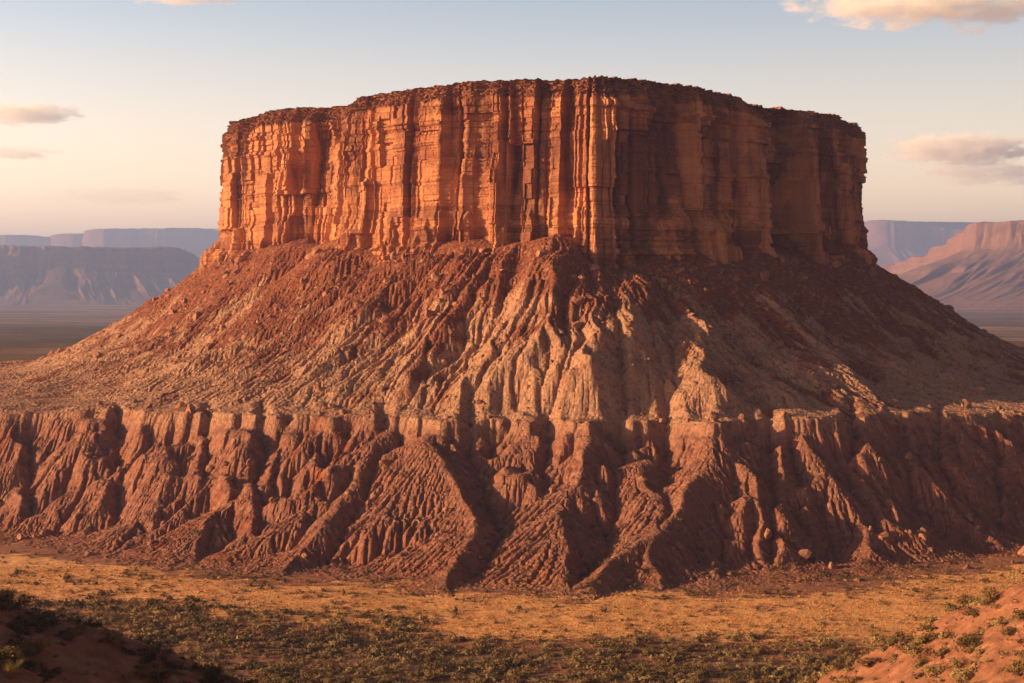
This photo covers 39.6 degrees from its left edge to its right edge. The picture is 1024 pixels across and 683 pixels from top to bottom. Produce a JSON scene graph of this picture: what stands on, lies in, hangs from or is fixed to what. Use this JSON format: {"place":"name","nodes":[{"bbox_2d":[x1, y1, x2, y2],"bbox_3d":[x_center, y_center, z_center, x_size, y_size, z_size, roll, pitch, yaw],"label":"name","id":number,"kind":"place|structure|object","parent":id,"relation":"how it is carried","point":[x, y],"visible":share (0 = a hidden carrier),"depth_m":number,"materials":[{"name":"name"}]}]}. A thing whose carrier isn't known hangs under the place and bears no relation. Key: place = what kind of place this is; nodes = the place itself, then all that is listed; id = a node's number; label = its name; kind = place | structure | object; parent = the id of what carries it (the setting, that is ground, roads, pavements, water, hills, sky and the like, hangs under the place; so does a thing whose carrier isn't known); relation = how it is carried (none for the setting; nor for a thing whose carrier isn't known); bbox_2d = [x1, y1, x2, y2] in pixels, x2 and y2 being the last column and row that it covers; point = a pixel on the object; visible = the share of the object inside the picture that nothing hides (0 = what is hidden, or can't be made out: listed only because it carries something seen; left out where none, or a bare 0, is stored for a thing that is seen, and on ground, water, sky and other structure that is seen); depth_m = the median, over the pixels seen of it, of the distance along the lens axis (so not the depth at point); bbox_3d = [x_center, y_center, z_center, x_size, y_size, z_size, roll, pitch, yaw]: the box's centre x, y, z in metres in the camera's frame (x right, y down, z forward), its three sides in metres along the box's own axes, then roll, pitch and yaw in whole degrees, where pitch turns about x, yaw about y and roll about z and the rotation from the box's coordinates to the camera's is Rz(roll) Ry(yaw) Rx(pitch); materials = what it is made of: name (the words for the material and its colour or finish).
{"place":"outdoors","nodes":[
{"label":"outdoors","id":0,"kind":"place"},
{"bbox_2d":[0,304,1023,682],"bbox_3d":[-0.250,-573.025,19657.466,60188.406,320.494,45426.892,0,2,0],"label":"ground","id":1,"kind":"structure","parent":0,"point":[30,332],"depth_m":377.98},
{"bbox_2d":[0,654,13,667],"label":"shrub","id":2,"kind":"object","parent":1,"relation":"on","point":[8,658],"visible":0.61,"depth_m":105.13,"materials":[{"name":"green plant"}]},
{"bbox_2d":[0,588,15,600],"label":"shrub","id":3,"kind":"object","parent":1,"relation":"on","point":[4,595],"visible":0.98,"depth_m":117.60,"materials":[{"name":"green plant"}]},
{"bbox_2d":[2,659,27,678],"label":"dry bush","id":4,"kind":"object","parent":1,"relation":"on","point":[12,670],"visible":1,"depth_m":102.31,"materials":[{"name":"brown plant"}]},
{"bbox_2d":[4,646,26,663],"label":"shrub","id":5,"kind":"object","parent":1,"relation":"on","point":[15,653],"visible":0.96,"depth_m":106.68,"materials":[{"name":"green plant"}]},
{"bbox_2d":[1,594,31,610],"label":"shrub","id":6,"kind":"object","parent":1,"relation":"on","point":[23,598],"visible":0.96,"depth_m":117.04,"materials":[{"name":"green plant"}]},
{"bbox_2d":[7,620,28,631],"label":"shrub","id":7,"kind":"object","parent":1,"relation":"on","point":[16,625],"visible":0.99,"depth_m":113.40,"materials":[{"name":"green plant"}]},
{"bbox_2d":[17,660,36,671],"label":"shrub","id":8,"kind":"object","parent":1,"relation":"on","point":[30,665],"visible":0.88,"depth_m":106.39,"materials":[{"name":"green plant"}]},
{"bbox_2d":[22,644,45,652],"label":"shrub","id":9,"kind":"object","parent":1,"relation":"on","point":[27,648],"visible":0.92,"depth_m":110.00,"materials":[{"name":"green plant"}]},
{"bbox_2d":[18,638,50,649],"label":"shrub","id":10,"kind":"object","parent":1,"relation":"on","point":[31,643],"visible":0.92,"depth_m":110.55,"materials":[{"name":"green plant"}]},
{"bbox_2d":[29,645,43,656],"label":"shrub","id":11,"kind":"object","parent":1,"relation":"on","point":[34,649],"visible":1,"depth_m":109.62,"materials":[{"name":"green plant"}]},
{"bbox_2d":[23,609,55,623],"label":"shrub","id":12,"kind":"object","parent":1,"relation":"on","point":[32,614],"visible":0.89,"depth_m":116.94,"materials":[{"name":"green plant"}]},
{"bbox_2d":[30,617,61,628],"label":"shrub","id":13,"kind":"object","parent":1,"relation":"on","point":[46,623],"visible":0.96,"depth_m":115.54,"materials":[{"name":"green plant"}]},
{"bbox_2d":[29,606,69,621],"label":"shrub","id":14,"kind":"object","parent":1,"relation":"on","point":[44,614],"visible":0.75,"depth_m":116.89,"materials":[{"name":"green plant"}]},
{"bbox_2d":[38,666,63,678],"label":"shrub","id":15,"kind":"object","parent":1,"relation":"on","point":[55,670],"visible":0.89,"depth_m":107.67,"materials":[{"name":"green plant"}]},
{"bbox_2d":[54,628,71,639],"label":"shrub","id":16,"kind":"object","parent":1,"relation":"on","point":[62,632],"visible":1,"depth_m":114.68,"materials":[{"name":"green plant"}]},
{"bbox_2d":[82,618,102,628],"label":"shrub","id":17,"kind":"object","parent":1,"relation":"on","point":[93,625],"visible":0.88,"depth_m":119.08,"materials":[{"name":"green plant"}]},
{"bbox_2d":[0,245,199,304],"bbox_3d":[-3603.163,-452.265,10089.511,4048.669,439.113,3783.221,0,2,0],"label":"distant mesa","id":18,"kind":"structure","parent":1,"relation":"on","point":[56,275],"depth_m":9528.43,"materials":[{"name":"purple stone"}]},
{"bbox_2d":[100,631,122,643],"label":"shrub","id":19,"kind":"object","parent":1,"relation":"on","point":[115,640],"visible":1,"depth_m":116.29,"materials":[{"name":"green plant"}]},
{"bbox_2d":[138,653,163,663],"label":"shrub","id":20,"kind":"object","parent":1,"relation":"on","point":[147,659],"visible":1,"depth_m":115.07,"materials":[{"name":"green plant"}]},
{"bbox_2d":[138,646,171,662],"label":"shrub","id":21,"kind":"object","parent":1,"relation":"on","point":[151,650],"visible":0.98,"depth_m":116.37,"materials":[{"name":"green plant"}]},
{"bbox_2d":[144,669,172,682],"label":"shrub","id":22,"kind":"object","parent":1,"relation":"on","point":[163,674],"visible":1,"depth_m":113.44,"materials":[{"name":"green plant"}]},
{"bbox_2d":[182,650,200,658],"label":"shrub","id":23,"kind":"object","parent":1,"relation":"on","point":[194,655],"visible":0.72,"depth_m":336.61,"materials":[{"name":"green plant"}]},
{"bbox_2d":[191,662,221,676],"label":"shrub","id":24,"kind":"object","parent":1,"relation":"on","point":[212,668],"visible":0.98,"depth_m":117.43,"materials":[{"name":"green plant"}]},
{"bbox_2d":[205,674,237,682],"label":"shrub","id":25,"kind":"object","parent":1,"relation":"on","point":[227,677],"visible":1,"depth_m":116.87,"materials":[{"name":"green plant"}]},
{"bbox_2d":[244,661,263,670],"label":"shrub","id":26,"kind":"object","parent":1,"relation":"on","point":[258,666],"visible":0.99,"depth_m":326.98,"materials":[{"name":"green plant"}]},
{"bbox_2d":[256,664,280,672],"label":"shrub","id":27,"kind":"object","parent":1,"relation":"on","point":[269,668],"visible":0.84,"depth_m":323.97,"materials":[{"name":"green plant"}]},
{"bbox_2d":[300,665,319,677],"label":"shrub","id":28,"kind":"object","parent":1,"relation":"on","point":[313,669],"visible":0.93,"depth_m":322.60,"materials":[{"name":"green plant"}]},
{"bbox_2d":[323,674,349,682],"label":"shrub","id":29,"kind":"object","parent":1,"relation":"on","point":[337,678],"visible":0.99,"depth_m":314.77,"materials":[{"name":"green plant"}]},
{"bbox_2d":[341,671,361,682],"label":"shrub","id":30,"kind":"object","parent":1,"relation":"on","point":[350,678],"visible":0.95,"depth_m":317.42,"materials":[{"name":"green plant"}]},
{"bbox_2d":[371,647,392,655],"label":"shrub","id":31,"kind":"object","parent":1,"relation":"on","point":[386,649],"visible":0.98,"depth_m":340.76,"materials":[{"name":"green plant"}]},
{"bbox_2d":[368,663,396,673],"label":"shrub","id":32,"kind":"object","parent":1,"relation":"on","point":[382,667],"visible":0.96,"depth_m":325.43,"materials":[{"name":"green plant"}]},
{"bbox_2d":[414,654,444,663],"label":"shrub","id":33,"kind":"object","parent":1,"relation":"on","point":[430,659],"visible":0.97,"depth_m":333.38,"materials":[{"name":"green plant"}]},
{"bbox_2d":[433,659,457,667],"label":"shrub","id":34,"kind":"object","parent":1,"relation":"on","point":[444,664],"visible":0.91,"depth_m":328.46,"materials":[{"name":"green plant"}]},
{"bbox_2d":[449,661,465,673],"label":"shrub","id":35,"kind":"object","parent":1,"relation":"on","point":[455,663],"visible":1,"depth_m":325.44,"materials":[{"name":"green plant"}]},
{"bbox_2d":[0,220,977,265],"bbox_3d":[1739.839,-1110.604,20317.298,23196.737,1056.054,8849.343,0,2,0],"label":"distant mesa","id":36,"kind":"structure","parent":1,"relation":"on","point":[889,242],"depth_m":18210.02,"materials":[{"name":"purple stone"}]},
{"bbox_2d":[483,661,504,672],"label":"shrub","id":37,"kind":"object","parent":1,"relation":"on","point":[491,666],"visible":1,"depth_m":325.22,"materials":[{"name":"green plant"}]},
{"bbox_2d":[502,674,518,682],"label":"shrub","id":38,"kind":"object","parent":1,"relation":"on","point":[506,679],"visible":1,"depth_m":314.99,"materials":[{"name":"green plant"}]},
{"bbox_2d":[0,75,1023,600],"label":"mesa","id":39,"kind":"structure","parent":1,"relation":"on","point":[616,177],"depth_m":553.27,"materials":[{"name":"stone"}]},
{"bbox_2d":[39,528,52,536],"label":"boulder","id":40,"kind":"object","parent":39,"relation":"on","point":[44,532],"visible":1,"depth_m":498.48,"materials":[{"name":"stone"}]},
{"bbox_2d":[186,403,194,412],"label":"boulder","id":41,"kind":"object","parent":39,"relation":"on","point":[190,408],"visible":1,"depth_m":537.93,"materials":[{"name":"stone"}]},
{"bbox_2d":[234,255,247,262],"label":"boulder","id":42,"kind":"object","parent":39,"relation":"on","point":[241,258],"visible":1,"depth_m":712.21,"materials":[{"name":"stone"}]},
{"bbox_2d":[246,458,255,467],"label":"boulder","id":43,"kind":"object","parent":39,"relation":"on","point":[250,463],"visible":1,"depth_m":502.03,"materials":[{"name":"stone"}]},
{"bbox_2d":[380,315,391,323],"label":"boulder","id":44,"kind":"object","parent":39,"relation":"on","point":[385,318],"visible":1,"depth_m":581.30,"materials":[{"name":"stone"}]},
{"bbox_2d":[430,272,440,280],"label":"boulder","id":45,"kind":"object","parent":39,"relation":"on","point":[434,276],"visible":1,"depth_m":600.31,"materials":[{"name":"stone"}]},
{"bbox_2d":[0,235,1023,581],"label":"rock debris","id":46,"kind":"object","parent":39,"relation":"on","point":[538,375],"visible":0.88,"depth_m":584.08,"materials":[{"name":"stone"}]},
{"bbox_2d":[536,249,546,257],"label":"boulder","id":47,"kind":"object","parent":39,"relation":"on","point":[540,253],"visible":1,"depth_m":588.86,"materials":[{"name":"stone"}]},
{"bbox_2d":[571,295,584,305],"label":"boulder","id":48,"kind":"object","parent":39,"relation":"on","point":[577,300],"visible":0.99,"depth_m":559.62,"materials":[{"name":"stone"}]},
{"bbox_2d":[710,413,717,421],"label":"boulder","id":49,"kind":"object","parent":39,"relation":"on","point":[714,417],"visible":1,"depth_m":496.22,"materials":[{"name":"stone"}]},
{"bbox_2d":[760,271,768,280],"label":"boulder","id":50,"kind":"object","parent":39,"relation":"on","point":[764,275],"visible":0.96,"depth_m":633.92,"materials":[{"name":"stone"}]},
{"bbox_2d":[764,528,772,539],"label":"boulder","id":51,"kind":"object","parent":39,"relation":"on","point":[768,535],"visible":1,"depth_m":449.90,"materials":[{"name":"stone"}]},
{"bbox_2d":[796,549,811,560],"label":"boulder","id":52,"kind":"object","parent":39,"relation":"on","point":[805,554],"visible":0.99,"depth_m":445.31,"materials":[{"name":"stone"}]},
{"bbox_2d":[831,260,841,267],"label":"boulder","id":53,"kind":"object","parent":39,"relation":"on","point":[836,264],"visible":1,"depth_m":711.46,"materials":[{"name":"stone"}]},
{"bbox_2d":[878,531,894,543],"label":"boulder","id":54,"kind":"object","parent":39,"relation":"on","point":[889,537],"visible":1,"depth_m":461.08,"materials":[{"name":"stone"}]},
{"bbox_2d":[966,513,973,522],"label":"boulder","id":55,"kind":"object","parent":39,"relation":"on","point":[969,518],"visible":1,"depth_m":488.33,"materials":[{"name":"stone"}]},
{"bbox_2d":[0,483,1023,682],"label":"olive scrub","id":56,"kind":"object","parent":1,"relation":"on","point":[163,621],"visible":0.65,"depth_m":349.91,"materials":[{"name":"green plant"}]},
{"bbox_2d":[0,565,1023,652],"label":"dry grass","id":57,"kind":"structure","parent":1,"relation":"on","point":[529,636],"depth_m":392.12,"materials":[{"name":"plant"}]},
{"bbox_2d":[0,597,1023,682],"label":"loose stones","id":58,"kind":"object","parent":1,"relation":"on","point":[96,638],"visible":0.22,"depth_m":119.20,"materials":[{"name":"stone"}]},
{"bbox_2d":[507,667,525,678],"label":"shrub","id":59,"kind":"object","parent":1,"relation":"on","point":[516,672],"visible":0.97,"depth_m":319.67,"materials":[{"name":"green plant"}]},
{"bbox_2d":[509,656,530,664],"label":"shrub","id":60,"kind":"object","parent":1,"relation":"on","point":[514,662],"visible":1,"depth_m":331.45,"materials":[{"name":"green plant"}]},
{"bbox_2d":[30,578,1023,682],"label":"sage scrub","id":61,"kind":"object","parent":1,"relation":"on","point":[144,630],"visible":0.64,"depth_m":342.50,"materials":[{"name":"green plant"}]},
{"bbox_2d":[572,647,594,655],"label":"shrub","id":62,"kind":"object","parent":1,"relation":"on","point":[578,653],"visible":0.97,"depth_m":339.17,"materials":[{"name":"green plant"}]},
{"bbox_2d":[577,675,596,682],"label":"shrub","id":63,"kind":"object","parent":1,"relation":"on","point":[587,677],"visible":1,"depth_m":311.81,"materials":[{"name":"green plant"}]},
{"bbox_2d":[596,670,613,679],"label":"shrub","id":64,"kind":"object","parent":1,"relation":"on","point":[610,675],"visible":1,"depth_m":316.60,"materials":[{"name":"green plant"}]},
{"bbox_2d":[633,668,658,677],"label":"shrub","id":65,"kind":"object","parent":1,"relation":"on","point":[643,672],"visible":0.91,"depth_m":319.82,"materials":[{"name":"green plant"}]},
{"bbox_2d":[676,643,695,651],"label":"shrub","id":66,"kind":"object","parent":1,"relation":"on","point":[682,646],"visible":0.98,"depth_m":342.36,"materials":[{"name":"green plant"}]},
{"bbox_2d":[691,666,711,676],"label":"shrub","id":67,"kind":"object","parent":1,"relation":"on","point":[698,669],"visible":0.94,"depth_m":319.77,"materials":[{"name":"green plant"}]},
{"bbox_2d":[697,667,721,677],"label":"shrub","id":68,"kind":"object","parent":1,"relation":"on","point":[712,671],"visible":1,"depth_m":318.13,"materials":[{"name":"green plant"}]},
{"bbox_2d":[722,648,743,656],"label":"shrub","id":69,"kind":"object","parent":1,"relation":"on","point":[736,651],"visible":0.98,"depth_m":337.82,"materials":[{"name":"green plant"}]},
{"bbox_2d":[733,671,750,678],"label":"shrub","id":70,"kind":"object","parent":1,"relation":"on","point":[743,676],"visible":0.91,"depth_m":317.20,"materials":[{"name":"green plant"}]},
{"bbox_2d":[748,676,768,682],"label":"shrub","id":71,"kind":"object","parent":1,"relation":"on","point":[764,679],"visible":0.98,"depth_m":312.58,"materials":[{"name":"green plant"}]},
{"bbox_2d":[752,647,775,654],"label":"shrub","id":72,"kind":"object","parent":1,"relation":"on","point":[763,651],"visible":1,"depth_m":339.61,"materials":[{"name":"green plant"}]},
{"bbox_2d":[769,671,790,682],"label":"shrub","id":73,"kind":"object","parent":1,"relation":"on","point":[785,675],"visible":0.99,"depth_m":316.09,"materials":[{"name":"green plant"}]},
{"bbox_2d":[787,653,809,664],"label":"shrub","id":74,"kind":"object","parent":1,"relation":"on","point":[803,659],"visible":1,"depth_m":331.08,"materials":[{"name":"green plant"}]},
{"bbox_2d":[797,676,816,682],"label":"shrub","id":75,"kind":"object","parent":1,"relation":"on","point":[808,680],"visible":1,"depth_m":177.44,"materials":[{"name":"green plant"}]},
{"bbox_2d":[826,659,849,671],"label":"shrub","id":76,"kind":"object","parent":1,"relation":"on","point":[832,667],"visible":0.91,"depth_m":176.35,"materials":[{"name":"green plant"}]},
{"bbox_2d":[841,675,862,682],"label":"shrub","id":77,"kind":"object","parent":1,"relation":"on","point":[848,679],"visible":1,"depth_m":169.10,"materials":[{"name":"green plant"}]},
{"bbox_2d":[854,657,885,666],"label":"shrub","id":78,"kind":"object","parent":1,"relation":"on","point":[865,662],"visible":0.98,"depth_m":170.63,"materials":[{"name":"green plant"}]},
{"bbox_2d":[871,632,902,645],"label":"shrub","id":79,"kind":"object","parent":1,"relation":"on","point":[878,636],"visible":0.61,"depth_m":174.81,"materials":[{"name":"green plant"}]},
{"bbox_2d":[886,639,914,649],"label":"shrub","id":80,"kind":"object","parent":1,"relation":"on","point":[896,645],"visible":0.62,"depth_m":169.35,"materials":[{"name":"green plant"}]},
{"bbox_2d":[893,631,911,644],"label":"shrub","id":81,"kind":"object","parent":1,"relation":"on","point":[901,638],"visible":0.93,"depth_m":172.17,"materials":[{"name":"green plant"}]},
{"bbox_2d":[900,644,927,657],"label":"shrub","id":82,"kind":"object","parent":1,"relation":"on","point":[912,652],"visible":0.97,"depth_m":166.08,"materials":[{"name":"green plant"}]},
{"bbox_2d":[908,655,929,667],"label":"shrub","id":83,"kind":"object","parent":1,"relation":"on","point":[918,663],"visible":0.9,"depth_m":161.44,"materials":[{"name":"green plant"}]},
{"bbox_2d":[913,630,937,643],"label":"shrub","id":84,"kind":"object","parent":1,"relation":"on","point":[927,638],"visible":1,"depth_m":168.08,"materials":[{"name":"green plant"}]},
{"bbox_2d":[923,663,946,677],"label":"shrub","id":85,"kind":"object","parent":1,"relation":"on","point":[937,673],"visible":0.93,"depth_m":153.70,"materials":[{"name":"green plant"}]},
{"bbox_2d":[924,646,949,656],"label":"shrub","id":86,"kind":"object","parent":1,"relation":"on","point":[940,653],"visible":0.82,"depth_m":161.76,"materials":[{"name":"green plant"}]},
{"bbox_2d":[941,658,962,669],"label":"shrub","id":87,"kind":"object","parent":1,"relation":"on","point":[957,663],"visible":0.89,"depth_m":151.88,"materials":[{"name":"green plant"}]},
{"bbox_2d":[880,220,1023,309],"bbox_3d":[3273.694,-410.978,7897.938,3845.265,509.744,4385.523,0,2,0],"label":"distant mesa","id":88,"kind":"structure","parent":1,"relation":"on","point":[976,266],"depth_m":7561.53,"materials":[{"name":"stone"}]},
{"bbox_2d":[942,603,966,611],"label":"shrub","id":89,"kind":"object","parent":1,"relation":"on","point":[949,606],"visible":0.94,"depth_m":173.90,"materials":[{"name":"green plant"}]},
{"bbox_2d":[953,597,969,604],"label":"shrub","id":90,"kind":"object","parent":1,"relation":"on","point":[965,602],"visible":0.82,"depth_m":174.36,"materials":[{"name":"green plant"}]},
{"bbox_2d":[942,630,983,646],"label":"shrub","id":91,"kind":"object","parent":1,"relation":"on","point":[969,634],"visible":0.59,"depth_m":158.65,"materials":[{"name":"green plant"}]},
{"bbox_2d":[950,665,976,681],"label":"shrub","id":92,"kind":"object","parent":1,"relation":"on","point":[963,673],"visible":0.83,"depth_m":148.43,"materials":[{"name":"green plant"}]},
{"bbox_2d":[956,636,976,647],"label":"shrub","id":93,"kind":"object","parent":1,"relation":"on","point":[965,644],"visible":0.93,"depth_m":156.75,"materials":[{"name":"green plant"}]},
{"bbox_2d":[954,677,980,682],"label":"shrub","id":94,"kind":"object","parent":1,"relation":"on","point":[961,680],"visible":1,"depth_m":145.24,"materials":[{"name":"green plant"}]},
{"bbox_2d":[962,607,978,617],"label":"shrub","id":95,"kind":"object","parent":1,"relation":"on","point":[971,610],"visible":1,"depth_m":169.19,"materials":[{"name":"green plant"}]},
{"bbox_2d":[961,635,979,647],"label":"shrub","id":96,"kind":"object","parent":1,"relation":"on","point":[973,637],"visible":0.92,"depth_m":156.95,"materials":[{"name":"green plant"}]},
{"bbox_2d":[965,594,985,606],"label":"shrub","id":97,"kind":"object","parent":1,"relation":"on","point":[976,600],"visible":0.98,"depth_m":172.51,"materials":[{"name":"green plant"}]},
{"bbox_2d":[982,586,998,599],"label":"shrub","id":98,"kind":"object","parent":1,"relation":"on","point":[990,594],"visible":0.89,"depth_m":171.41,"materials":[{"name":"green plant"}]},
{"bbox_2d":[991,617,1011,625],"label":"shrub","id":99,"kind":"object","parent":1,"relation":"on","point":[1004,621],"visible":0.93,"depth_m":157.83,"materials":[{"name":"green plant"}]},
{"bbox_2d":[1000,626,1015,635],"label":"shrub","id":100,"kind":"object","parent":1,"relation":"on","point":[1007,631],"visible":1,"depth_m":153.39,"materials":[{"name":"green plant"}]},
{"bbox_2d":[1005,566,1023,579],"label":"shrub","id":101,"kind":"object","parent":1,"relation":"on","point":[1021,572],"visible":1,"depth_m":171.00,"materials":[{"name":"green plant"}]},
{"bbox_2d":[1009,663,1023,671],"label":"shrub","id":102,"kind":"object","parent":1,"relation":"on","point":[1012,666],"visible":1,"depth_m":143.34,"materials":[{"name":"green plant"}]},
{"bbox_2d":[0,0,1023,236],"label":"sky","id":103,"kind":"structure","parent":0,"point":[114,113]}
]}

